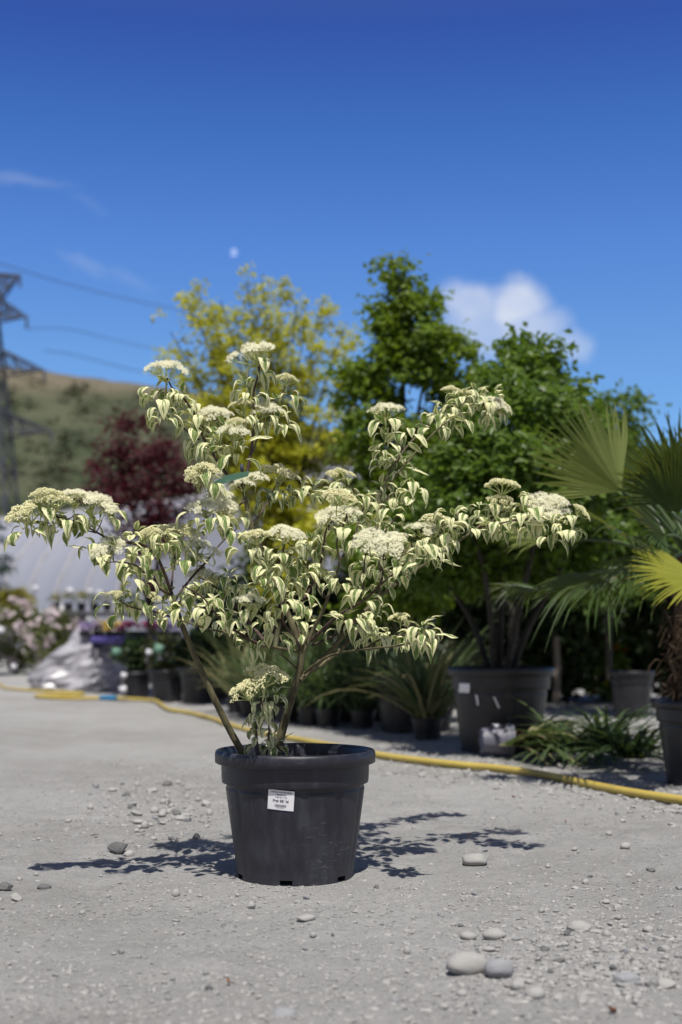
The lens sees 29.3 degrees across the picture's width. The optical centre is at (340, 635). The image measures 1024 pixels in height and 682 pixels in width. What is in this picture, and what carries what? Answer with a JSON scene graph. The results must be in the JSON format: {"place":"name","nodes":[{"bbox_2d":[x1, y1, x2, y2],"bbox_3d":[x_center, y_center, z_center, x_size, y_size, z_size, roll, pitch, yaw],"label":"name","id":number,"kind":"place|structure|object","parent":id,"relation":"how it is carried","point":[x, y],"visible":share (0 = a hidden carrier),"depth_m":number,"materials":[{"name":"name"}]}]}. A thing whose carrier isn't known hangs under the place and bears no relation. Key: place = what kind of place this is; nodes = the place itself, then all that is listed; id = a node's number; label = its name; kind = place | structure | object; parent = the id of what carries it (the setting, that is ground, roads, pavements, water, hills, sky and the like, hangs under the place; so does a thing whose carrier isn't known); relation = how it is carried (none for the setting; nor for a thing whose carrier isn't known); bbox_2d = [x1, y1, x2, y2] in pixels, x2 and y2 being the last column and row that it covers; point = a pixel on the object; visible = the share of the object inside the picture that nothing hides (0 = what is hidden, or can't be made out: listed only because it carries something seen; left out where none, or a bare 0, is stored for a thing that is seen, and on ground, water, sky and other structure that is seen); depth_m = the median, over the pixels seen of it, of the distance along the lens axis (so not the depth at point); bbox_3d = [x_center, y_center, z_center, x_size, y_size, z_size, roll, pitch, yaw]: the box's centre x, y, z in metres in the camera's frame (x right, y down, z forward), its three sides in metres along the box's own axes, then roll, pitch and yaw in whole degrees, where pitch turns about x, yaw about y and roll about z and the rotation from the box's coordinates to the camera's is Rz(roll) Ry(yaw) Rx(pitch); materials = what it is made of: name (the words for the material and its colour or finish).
{"place":"outdoors","nodes":[
{"label":"outdoors","id":0,"kind":"place"},
{"bbox_2d":[112,648,120,665],"bbox_3d":[-2.147,0.205,12.437,0.080,0.159,0.106,3,-12,-16],"label":"plant tag","id":1,"kind":"object","parent":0,"point":[116,652],"visible":1,"depth_m":12.40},
{"bbox_2d":[186,582,236,663],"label":"evergreen shrub","id":2,"kind":"object","parent":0,"point":[194,629],"visible":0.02,"depth_m":15.35,"materials":[{"name":"green plant"}]},
{"bbox_2d":[0,366,622,624],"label":"hill","id":3,"kind":"structure","parent":0,"point":[52,407],"depth_m":226.00,"materials":[{"name":"plant"}]},
{"bbox_2d":[0,373,251,508],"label":"hill scrub","id":4,"kind":"object","parent":3,"relation":"on","point":[64,436],"visible":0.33,"depth_m":206.74,"materials":[{"name":"green plant"}]},
{"bbox_2d":[202,465,434,626],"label":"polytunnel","id":5,"kind":"structure","parent":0,"point":[328,467],"depth_m":49.18,"materials":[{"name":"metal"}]},
{"bbox_2d":[0,646,681,1023],"bbox_3d":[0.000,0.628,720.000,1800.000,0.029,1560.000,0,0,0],"label":"ground","id":6,"kind":"structure","parent":0,"point":[46,738],"depth_m":3.42,"materials":[{"name":"gravel"}]},
{"bbox_2d":[0,882,12,890],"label":"stone","id":7,"kind":"object","parent":6,"relation":"on","point":[6,886],"visible":1,"depth_m":3.23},
{"bbox_2d":[0,522,17,604],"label":"dark conifer","id":8,"kind":"object","parent":6,"relation":"on","point":[4,567],"visible":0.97,"depth_m":20.05,"materials":[{"name":"green plant"}]},
{"bbox_2d":[11,892,21,901],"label":"stone","id":9,"kind":"object","parent":6,"relation":"on","point":[16,897],"visible":0.98,"depth_m":3.08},
{"bbox_2d":[0,584,41,627],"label":"golden conifer","id":10,"kind":"object","parent":6,"relation":"on","point":[19,592],"visible":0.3,"depth_m":25.25,"materials":[{"name":"yellow plant"}]},
{"bbox_2d":[0,596,51,673],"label":"rhododendron","id":11,"kind":"object","parent":6,"relation":"on","point":[8,651],"visible":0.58,"depth_m":21.14,"materials":[{"name":"pink plant"}]},
{"bbox_2d":[0,273,52,516],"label":"electricity pylon","id":12,"kind":"object","parent":6,"relation":"on","point":[10,416],"visible":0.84,"depth_m":139.81,"materials":[{"name":"metal"}]},
{"bbox_2d":[0,263,285,327],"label":"power line","id":13,"kind":"object","parent":12,"relation":"attached to","point":[95,291],"visible":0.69,"depth_m":156.09,"materials":[{"name":"metal"}]},
{"bbox_2d":[44,350,241,384],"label":"power line","id":14,"kind":"object","parent":12,"relation":"attached to","point":[100,361],"visible":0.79,"depth_m":155.12,"materials":[{"name":"metal"}]},
{"bbox_2d":[28,328,299,369],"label":"power line","id":15,"kind":"object","parent":12,"relation":"attached to","point":[104,337],"visible":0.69,"depth_m":154.84,"materials":[{"name":"metal"}]},
{"bbox_2d":[19,605,80,666],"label":"rhododendron","id":16,"kind":"object","parent":6,"relation":"on","point":[47,643],"visible":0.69,"depth_m":20.20,"materials":[{"name":"pink plant"}]},
{"bbox_2d":[40,602,91,639],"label":"rhododendron","id":17,"kind":"object","parent":6,"relation":"on","point":[83,619],"visible":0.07,"depth_m":23.93,"materials":[{"name":"pink plant"}]},
{"bbox_2d":[27,620,149,690],"bbox_3d":[-2.885,0.213,14.846,1.423,0.810,0.869,0,0,0],"label":"film heap","id":18,"kind":"object","parent":6,"relation":"on","point":[70,665],"visible":0.57,"depth_m":14.56,"materials":[{"name":"plastic"}]},
{"bbox_2d":[48,611,163,658],"bbox_3d":[-4.205,0.098,23.476,1.991,1.060,1.000,0,0,0],"label":"display bench","id":19,"kind":"object","parent":6,"relation":"on","point":[99,613],"visible":0.13,"depth_m":22.98,"materials":[{"name":"metal"}]},
{"bbox_2d":[76,603,86,610],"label":"plant pot","id":20,"kind":"object","parent":19,"relation":"on","point":[81,606],"visible":0.89,"depth_m":23.21,"materials":[{"name":"black plastic"}]},
{"bbox_2d":[74,588,88,602],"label":"plant","id":21,"kind":"object","parent":20,"relation":"on","point":[80,594],"visible":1,"depth_m":23.23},
{"bbox_2d":[107,841,127,854],"bbox_3d":[-0.648,0.618,3.811,0.055,0.039,0.048,0,0,33],"label":"stone","id":22,"kind":"object","parent":6,"relation":"on","point":[117,848],"visible":1,"depth_m":3.79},
{"bbox_2d":[118,672,150,697],"bbox_3d":[-2.057,0.497,13.076,0.344,0.261,0.344,0,0,0],"label":"plant pot","id":23,"kind":"object","parent":6,"relation":"on","point":[137,684],"visible":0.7,"depth_m":12.95,"materials":[{"name":"black plastic"}]},
{"bbox_2d":[108,631,155,671],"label":"potted shrub","id":24,"kind":"object","parent":23,"relation":"in","point":[130,650],"visible":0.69,"depth_m":13.53,"materials":[{"name":"green plant"}]},
{"bbox_2d":[63,401,208,683],"bbox_3d":[-1.967,-0.984,13.403,1.558,2.959,1.291,0,0,27],"label":"purple maple","id":25,"kind":"object","parent":6,"relation":"on","point":[155,457],"visible":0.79,"depth_m":13.33,"materials":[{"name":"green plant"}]},
{"bbox_2d":[90,636,183,691],"bbox_3d":[-2.266,0.318,14.942,1.039,0.620,0.900,0,0,0],"label":"display bench","id":26,"kind":"object","parent":6,"relation":"on","point":[96,641],"visible":0.34,"depth_m":14.49,"materials":[{"name":"plastic"}]},
{"bbox_2d":[79,619,102,635],"bbox_3d":[-2.794,-0.091,14.741,0.341,0.196,0.486,0,0,0],"label":"flower tray","id":27,"kind":"object","parent":26,"relation":"on","point":[87,625],"visible":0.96,"depth_m":14.56,"materials":[{"name":"plant"}]},
{"bbox_2d":[95,617,122,635],"bbox_3d":[-2.638,-0.102,14.773,0.322,0.218,0.441,0,0,0],"label":"flower tray","id":28,"kind":"object","parent":26,"relation":"on","point":[105,632],"visible":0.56,"depth_m":14.56,"materials":[{"name":"plant"}]},
{"bbox_2d":[115,620,146,635],"bbox_3d":[-2.377,-0.085,14.738,0.393,0.184,0.429,0,0,26],"label":"flower tray","id":29,"kind":"object","parent":26,"relation":"on","point":[129,624],"visible":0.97,"depth_m":14.63,"materials":[{"name":"plant"}]},
{"bbox_2d":[140,621,168,635],"bbox_3d":[-2.104,-0.089,14.741,0.346,0.191,0.455,0,0,0],"label":"flower tray","id":30,"kind":"object","parent":26,"relation":"on","point":[144,633],"visible":0.4,"depth_m":14.65,"materials":[{"name":"plant"}]},
{"bbox_2d":[155,620,182,635],"bbox_3d":[-1.952,-0.099,14.779,0.330,0.211,0.434,0,0,0],"label":"flower tray","id":31,"kind":"object","parent":26,"relation":"on","point":[170,626],"visible":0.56,"depth_m":14.68,"materials":[{"name":"plant"}]},
{"bbox_2d":[148,670,181,700],"bbox_3d":[-1.673,0.481,12.581,0.372,0.293,0.372,0,0,0],"label":"plant pot","id":32,"kind":"object","parent":6,"relation":"on","point":[165,686],"visible":0.86,"depth_m":12.45,"materials":[{"name":"black plastic"}]},
{"bbox_2d":[140,630,184,669],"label":"potted shrub","id":33,"kind":"object","parent":32,"relation":"in","point":[165,641],"visible":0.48,"depth_m":12.95,"materials":[{"name":"green plant"}]},
{"bbox_2d":[152,643,164,664],"bbox_3d":[-1.748,0.181,12.441,0.096,0.190,0.107,21,-9,8],"label":"plant tag","id":34,"kind":"object","parent":33,"relation":"attached to","point":[158,648],"visible":1,"depth_m":12.40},
{"bbox_2d":[165,630,222,666],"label":"potted shrub","id":35,"kind":"object","parent":32,"relation":"in","point":[180,653],"visible":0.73,"depth_m":12.48,"materials":[{"name":"green plant"}]},
{"bbox_2d":[0,492,343,659],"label":"polytunnel","id":36,"kind":"structure","parent":6,"relation":"on","point":[60,566],"depth_m":32.85,"materials":[{"name":"plastic"}]},
{"bbox_2d":[178,667,215,703],"bbox_3d":[-1.328,0.462,12.107,0.366,0.330,0.366,0,0,0],"label":"plant pot","id":37,"kind":"object","parent":6,"relation":"on","point":[194,691],"visible":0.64,"depth_m":11.98,"materials":[{"name":"black plastic"}]},
{"bbox_2d":[210,664,234,699],"bbox_3d":[-1.135,0.456,12.899,0.340,0.344,0.340,0,0,0],"label":"plant pot","id":38,"kind":"object","parent":6,"relation":"on","point":[219,693],"visible":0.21,"depth_m":12.78,"materials":[{"name":"black plastic"}]},
{"bbox_2d":[225,697,241,712],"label":"plant pot","id":39,"kind":"object","parent":6,"relation":"on","point":[234,707],"visible":0.48,"depth_m":10.51,"materials":[{"name":"black plastic"}]},
{"bbox_2d":[171,626,288,697],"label":"strappy plant","id":40,"kind":"object","parent":39,"relation":"in","point":[223,661],"visible":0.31,"depth_m":10.53,"materials":[{"name":"green plant"}]},
{"bbox_2d":[202,549,274,671],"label":"evergreen shrub","id":41,"kind":"object","parent":6,"relation":"on","point":[222,638],"visible":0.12,"depth_m":12.76,"materials":[{"name":"green plant"}]},
{"bbox_2d":[238,700,254,716],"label":"plant pot","id":42,"kind":"object","parent":6,"relation":"on","point":[245,707],"visible":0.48,"depth_m":10.05,"materials":[{"name":"black plastic"}]},
{"bbox_2d":[200,648,281,700],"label":"strappy plant","id":43,"kind":"object","parent":42,"relation":"in","point":[239,681],"visible":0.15,"depth_m":10.08,"materials":[{"name":"green plant"}]},
{"bbox_2d":[253,702,277,719],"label":"plant pot","id":44,"kind":"object","parent":6,"relation":"on","point":[257,708],"visible":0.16,"depth_m":9.72,"materials":[{"name":"black plastic"}]},
{"bbox_2d":[189,622,301,702],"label":"strappy plant","id":45,"kind":"object","parent":44,"relation":"in","point":[246,664],"visible":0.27,"depth_m":9.71,"materials":[{"name":"green plant"}]},
{"bbox_2d":[143,261,398,662],"bbox_3d":[-0.495,-1.484,11.005,2.226,3.440,1.632,0,0,-14],"label":"golden tree","id":46,"kind":"object","parent":6,"relation":"on","point":[287,449],"visible":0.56,"depth_m":10.86,"materials":[{"name":"yellow plant"}]},
{"bbox_2d":[273,1007,297,1016],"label":"stone","id":47,"kind":"object","parent":6,"relation":"on","point":[284,1011],"visible":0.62,"depth_m":2.15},
{"bbox_2d":[274,704,299,722],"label":"plant pot","id":48,"kind":"object","parent":6,"relation":"on","point":[294,716],"visible":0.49,"depth_m":9.36,"materials":[{"name":"black plastic"}]},
{"bbox_2d":[222,643,320,705],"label":"strappy plant","id":49,"kind":"object","parent":48,"relation":"in","point":[282,688],"visible":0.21,"depth_m":9.34,"materials":[{"name":"green plant"}]},
{"bbox_2d":[215,743,375,885],"bbox_3d":[-0.120,0.462,3.420,0.420,0.330,0.420,0,0,-9],"label":"plant pot","id":50,"kind":"object","parent":6,"relation":"on","point":[295,815],"visible":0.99,"depth_m":3.27,"materials":[{"name":"black plastic"}]},
{"bbox_2d":[3,340,590,755],"bbox_3d":[-0.053,-0.213,3.358,1.561,1.136,0.756,0,0,-26],"label":"dogwood shrub","id":51,"kind":"object","parent":50,"relation":"in","point":[299,635],"visible":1,"depth_m":3.35,"materials":[{"name":"green plant"}]},
{"bbox_2d":[206,464,248,491],"bbox_3d":[-0.294,-0.407,3.369,0.116,0.080,0.022,0,0,-27],"label":"plant tag","id":52,"kind":"object","parent":51,"relation":"attached to","point":[231,477],"visible":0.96,"depth_m":3.37,"materials":[{"name":"green plastic"}]},
{"bbox_2d":[296,914,315,920],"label":"stone","id":53,"kind":"object","parent":6,"relation":"on","point":[307,917],"visible":1,"depth_m":2.86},
{"bbox_2d":[296,706,317,725],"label":"plant pot","id":54,"kind":"object","parent":6,"relation":"on","point":[307,716],"visible":0.66,"depth_m":9.10,"materials":[{"name":"black plastic"}]},
{"bbox_2d":[227,617,391,706],"bbox_3d":[-0.216,0.184,9.185,1.229,0.689,1.326,0,0,0],"label":"strappy plant","id":55,"kind":"object","parent":54,"relation":"in","point":[307,662],"visible":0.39,"depth_m":9.05,"materials":[{"name":"green plant"}]},
{"bbox_2d":[263,568,373,667],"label":"evergreen shrub","id":56,"kind":"object","parent":6,"relation":"on","point":[333,599],"visible":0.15,"depth_m":12.13,"materials":[{"name":"green plant"}]},
{"bbox_2d":[314,708,342,727],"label":"plant pot","id":57,"kind":"object","parent":6,"relation":"on","point":[328,718],"visible":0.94,"depth_m":8.92,"materials":[{"name":"black plastic"}]},
{"bbox_2d":[267,646,373,712],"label":"strappy plant","id":58,"kind":"object","parent":57,"relation":"in","point":[320,702],"visible":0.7,"depth_m":8.90,"materials":[{"name":"green plant"}]},
{"bbox_2d":[0,683,681,804],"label":"garden hose","id":59,"kind":"object","parent":6,"relation":"on","point":[580,782],"visible":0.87,"depth_m":6.24,"materials":[{"name":"yellow rubber"}]},
{"bbox_2d":[348,709,377,728],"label":"plant pot","id":60,"kind":"object","parent":6,"relation":"on","point":[360,720],"visible":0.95,"depth_m":8.79,"materials":[{"name":"black plastic"}]},
{"bbox_2d":[298,635,401,713],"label":"strappy plant","id":61,"kind":"object","parent":60,"relation":"in","point":[349,702],"visible":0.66,"depth_m":8.75,"materials":[{"name":"green plant"}]},
{"bbox_2d":[375,704,379,721],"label":"plant pot","id":62,"kind":"object","parent":6,"relation":"on","point":[377,717],"visible":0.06,"depth_m":9.47,"materials":[{"name":"black plastic"}]},
{"bbox_2d":[308,608,474,701],"bbox_3d":[0.258,0.164,9.578,1.539,0.728,1.466,0,0,0],"label":"strappy plant","id":63,"kind":"object","parent":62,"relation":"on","point":[381,652],"visible":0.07,"depth_m":9.42,"materials":[{"name":"green plant"}]},
{"bbox_2d":[329,557,429,657],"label":"evergreen shrub","id":64,"kind":"object","parent":6,"relation":"on","point":[343,572],"visible":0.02,"depth_m":12.52,"materials":[{"name":"green plant"}]},
{"bbox_2d":[371,675,419,732],"bbox_3d":[0.447,0.448,8.600,0.500,0.360,0.500,0,0,0],"label":"plant pot","id":65,"kind":"object","parent":6,"relation":"on","point":[397,720],"visible":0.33,"depth_m":8.44,"materials":[{"name":"black plastic"}]},
{"bbox_2d":[312,248,490,673],"bbox_3d":[0.394,-1.088,8.451,1.272,2.864,1.537,0,0,38],"label":"green tree","id":66,"kind":"object","parent":65,"relation":"in","point":[405,348],"visible":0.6,"depth_m":8.46,"materials":[{"name":"green plant"}]},
{"bbox_2d":[410,717,443,738],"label":"plant pot","id":67,"kind":"object","parent":6,"relation":"on","point":[426,728],"visible":0.95,"depth_m":7.89,"materials":[{"name":"black plastic"}]},
{"bbox_2d":[306,604,506,722],"bbox_3d":[0.492,0.157,7.979,1.414,0.743,1.467,0,0,0],"label":"strappy plant","id":68,"kind":"object","parent":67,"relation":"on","point":[423,696],"visible":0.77,"depth_m":7.88,"materials":[{"name":"green plant"}]},
{"bbox_2d":[377,587,505,666],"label":"evergreen shrub","id":69,"kind":"object","parent":6,"relation":"on","point":[463,630],"visible":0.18,"depth_m":12.12,"materials":[{"name":"green plant"}]},
{"bbox_2d":[440,711,453,731],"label":"plant pot","id":70,"kind":"object","parent":6,"relation":"on","point":[445,727],"visible":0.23,"depth_m":8.52,"materials":[{"name":"black plastic"}]},
{"bbox_2d":[366,629,489,711],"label":"strappy plant","id":71,"kind":"object","parent":70,"relation":"in","point":[449,708],"visible":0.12,"depth_m":8.54,"materials":[{"name":"green plant"}]},
{"bbox_2d":[456,989,466,996],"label":"pebble","id":72,"kind":"object","parent":6,"relation":"on","point":[461,992],"visible":0.99,"depth_m":2.29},
{"bbox_2d":[446,951,487,974],"bbox_3d":[0.235,0.615,2.446,0.081,0.047,0.059,0,0,-11],"label":"stone","id":73,"kind":"object","parent":6,"relation":"on","point":[467,963],"visible":0.9,"depth_m":2.42,"materials":[{"name":"stone"}]},
{"bbox_2d":[459,931,476,939],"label":"stone","id":74,"kind":"object","parent":6,"relation":"on","point":[465,935],"visible":0.98,"depth_m":2.72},
{"bbox_2d":[462,853,487,865],"bbox_3d":[0.367,0.615,3.581,0.072,0.037,0.062,0,0,0],"label":"stone","id":75,"kind":"object","parent":6,"relation":"on","point":[475,859],"visible":1,"depth_m":3.56,"materials":[{"name":"stone"}]},
{"bbox_2d":[482,928,505,939],"bbox_3d":[0.319,0.623,2.724,0.050,0.026,0.041,0,0,0],"label":"stone","id":76,"kind":"object","parent":6,"relation":"on","point":[493,934],"visible":1,"depth_m":2.71,"materials":[{"name":"stone"}]},
{"bbox_2d":[478,723,515,756],"bbox_3d":[0.804,0.540,6.750,0.164,0.176,0.176,0,0,-6],"label":"plant pot","id":77,"kind":"object","parent":6,"relation":"on","point":[490,739],"visible":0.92,"depth_m":6.69,"materials":[{"name":"grey plastic"}]},
{"bbox_2d":[440,595,555,665],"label":"evergreen shrub","id":78,"kind":"object","parent":6,"relation":"on","point":[506,615],"visible":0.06,"depth_m":12.49,"materials":[{"name":"green plant"}]},
{"bbox_2d":[485,958,513,977],"bbox_3d":[0.291,0.613,2.403,0.054,0.040,0.040,0,0,0],"label":"stone","id":79,"kind":"object","parent":6,"relation":"on","point":[499,967],"visible":0.98,"depth_m":2.39,"materials":[{"name":"stone"}]},
{"bbox_2d":[446,666,554,754],"bbox_3d":[0.866,0.399,7.100,0.584,0.458,0.584,0,0,0],"label":"plant tub","id":80,"kind":"object","parent":6,"relation":"on","point":[482,700],"visible":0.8,"depth_m":6.89,"materials":[{"name":"black plastic"}]},
{"bbox_2d":[372,321,637,667],"bbox_3d":[0.954,-0.757,7.002,1.561,2.007,1.952,0,0,0],"label":"green tree","id":81,"kind":"object","parent":80,"relation":"in","point":[534,381],"visible":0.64,"depth_m":6.91,"materials":[{"name":"green leaf"},{"name":"dark bark"}]},
{"bbox_2d":[340,420,681,665],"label":"green tree","id":82,"kind":"object","parent":6,"relation":"on","point":[507,605],"visible":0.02,"depth_m":11.16,"materials":[{"name":"green plant"}]},
{"bbox_2d":[511,980,524,990],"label":"stone","id":83,"kind":"object","parent":6,"relation":"on","point":[516,985],"visible":1,"depth_m":2.32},
{"bbox_2d":[525,987,545,999],"bbox_3d":[0.339,0.626,2.282,0.037,0.025,0.028,0,0,0],"label":"stone","id":84,"kind":"object","parent":6,"relation":"on","point":[535,993],"visible":0.99,"depth_m":2.27,"materials":[{"name":"stone"}]},
{"bbox_2d":[552,636,560,703],"bbox_3d":[1.980,0.318,12.001,0.072,0.623,0.067,0,0,-22],"label":"wooden post","id":85,"kind":"object","parent":6,"relation":"on","point":[557,675],"visible":0.98,"depth_m":11.97,"materials":[{"name":"wood"}]},
{"bbox_2d":[499,714,619,766],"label":"sprawling plant","id":86,"kind":"object","parent":6,"relation":"on","point":[527,737],"visible":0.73,"depth_m":6.46,"materials":[{"name":"green plant"}]},
{"bbox_2d":[503,576,620,701],"bbox_3d":[2.083,-0.078,12.476,1.177,1.574,1.223,0,0,0],"label":"evergreen shrub","id":87,"kind":"object","parent":6,"relation":"on","point":[571,655],"visible":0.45,"depth_m":12.20,"materials":[{"name":"green plant"}]},
{"bbox_2d":[494,695,649,766],"bbox_3d":[1.147,0.460,6.492,0.799,0.312,0.816,0,0,0],"label":"strappy plant","id":88,"kind":"object","parent":6,"relation":"on","point":[566,737],"visible":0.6,"depth_m":6.40,"materials":[{"name":"green plant"}]},
{"bbox_2d":[567,920,590,930],"bbox_3d":[0.508,0.622,2.790,0.051,0.027,0.039,0,0,0],"label":"stone","id":89,"kind":"object","parent":6,"relation":"on","point":[576,925],"visible":0.89,"depth_m":2.78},
{"bbox_2d":[512,704,662,763],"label":"strappy plant","id":90,"kind":"object","parent":6,"relation":"on","point":[605,718],"visible":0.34,"depth_m":6.59,"materials":[{"name":"green plant"}]},
{"bbox_2d":[553,717,663,771],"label":"strappy plant","id":91,"kind":"object","parent":6,"relation":"on","point":[638,746],"visible":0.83,"depth_m":6.09,"materials":[{"name":"green plant"}]},
{"bbox_2d":[575,633,642,701],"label":"potted shrub","id":92,"kind":"object","parent":6,"relation":"on","point":[603,690],"visible":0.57,"depth_m":12.27,"materials":[{"name":"green plant"}]},
{"bbox_2d":[561,599,671,699],"bbox_3d":[2.661,-0.103,12.789,1.289,1.594,1.410,0,0,-42],"label":"evergreen shrub","id":93,"kind":"object","parent":6,"relation":"on","point":[624,626],"visible":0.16,"depth_m":12.39,"materials":[{"name":"green plant"}]},
{"bbox_2d":[613,972,640,983],"bbox_3d":[0.519,0.622,2.369,0.052,0.023,0.038,0,0,0],"label":"stone","id":94,"kind":"object","parent":6,"relation":"on","point":[627,977],"visible":0.87,"depth_m":2.35,"materials":[{"name":"stone"}]},
{"bbox_2d":[609,670,654,718],"bbox_3d":[2.223,0.448,10.000,0.350,0.360,0.350,0,0,0],"label":"plant pot","id":95,"kind":"object","parent":6,"relation":"on","point":[631,690],"visible":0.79,"depth_m":9.88,"materials":[{"name":"black plastic"}]},
{"bbox_2d":[553,378,681,678],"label":"green tree","id":96,"kind":"object","parent":95,"relation":"in","point":[636,403],"visible":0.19,"depth_m":9.92,"materials":[{"name":"green leaf"},{"name":"dark bark"}]},
{"bbox_2d":[619,587,681,696],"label":"evergreen shrub","id":97,"kind":"object","parent":6,"relation":"on","point":[648,648],"visible":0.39,"depth_m":12.22,"materials":[{"name":"green plant"}]},
{"bbox_2d":[651,697,681,786],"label":"plant pot","id":98,"kind":"object","parent":6,"relation":"on","point":[669,715],"visible":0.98,"depth_m":5.42,"materials":[{"name":"black plastic"}]},
{"bbox_2d":[487,396,681,700],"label":"fan palm","id":99,"kind":"object","parent":98,"relation":"in","point":[652,480],"visible":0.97,"depth_m":5.15,"materials":[{"name":"green plant"}]},
{"bbox_2d":[656,978,676,988],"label":"stone","id":100,"kind":"object","parent":6,"relation":"on","point":[666,983],"visible":0.98,"depth_m":2.32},
{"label":"plant pot","id":101,"kind":"object","parent":6,"relation":"on","visible":0},
{"bbox_2d":[267,611,404,694],"bbox_3d":[0.070,0.164,9.455,1.298,0.728,1.364,0,0,0],"label":"strappy plant","id":102,"kind":"object","parent":101,"relation":"on","point":[325,650],"visible":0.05,"depth_m":9.31,"materials":[{"name":"green plant"}]},
{"bbox_2d":[0,0,681,479],"label":"sky","id":103,"kind":"structure","parent":0,"point":[532,149],"materials":[{"name":"blue"}]},
{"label":"plant pot","id":104,"kind":"object","parent":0,"visible":0},
{"bbox_2d":[324,636,440,712],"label":"strappy plant","id":105,"kind":"object","parent":104,"relation":"in","point":[371,688],"visible":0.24,"depth_m":8.56,"materials":[{"name":"green plant"}]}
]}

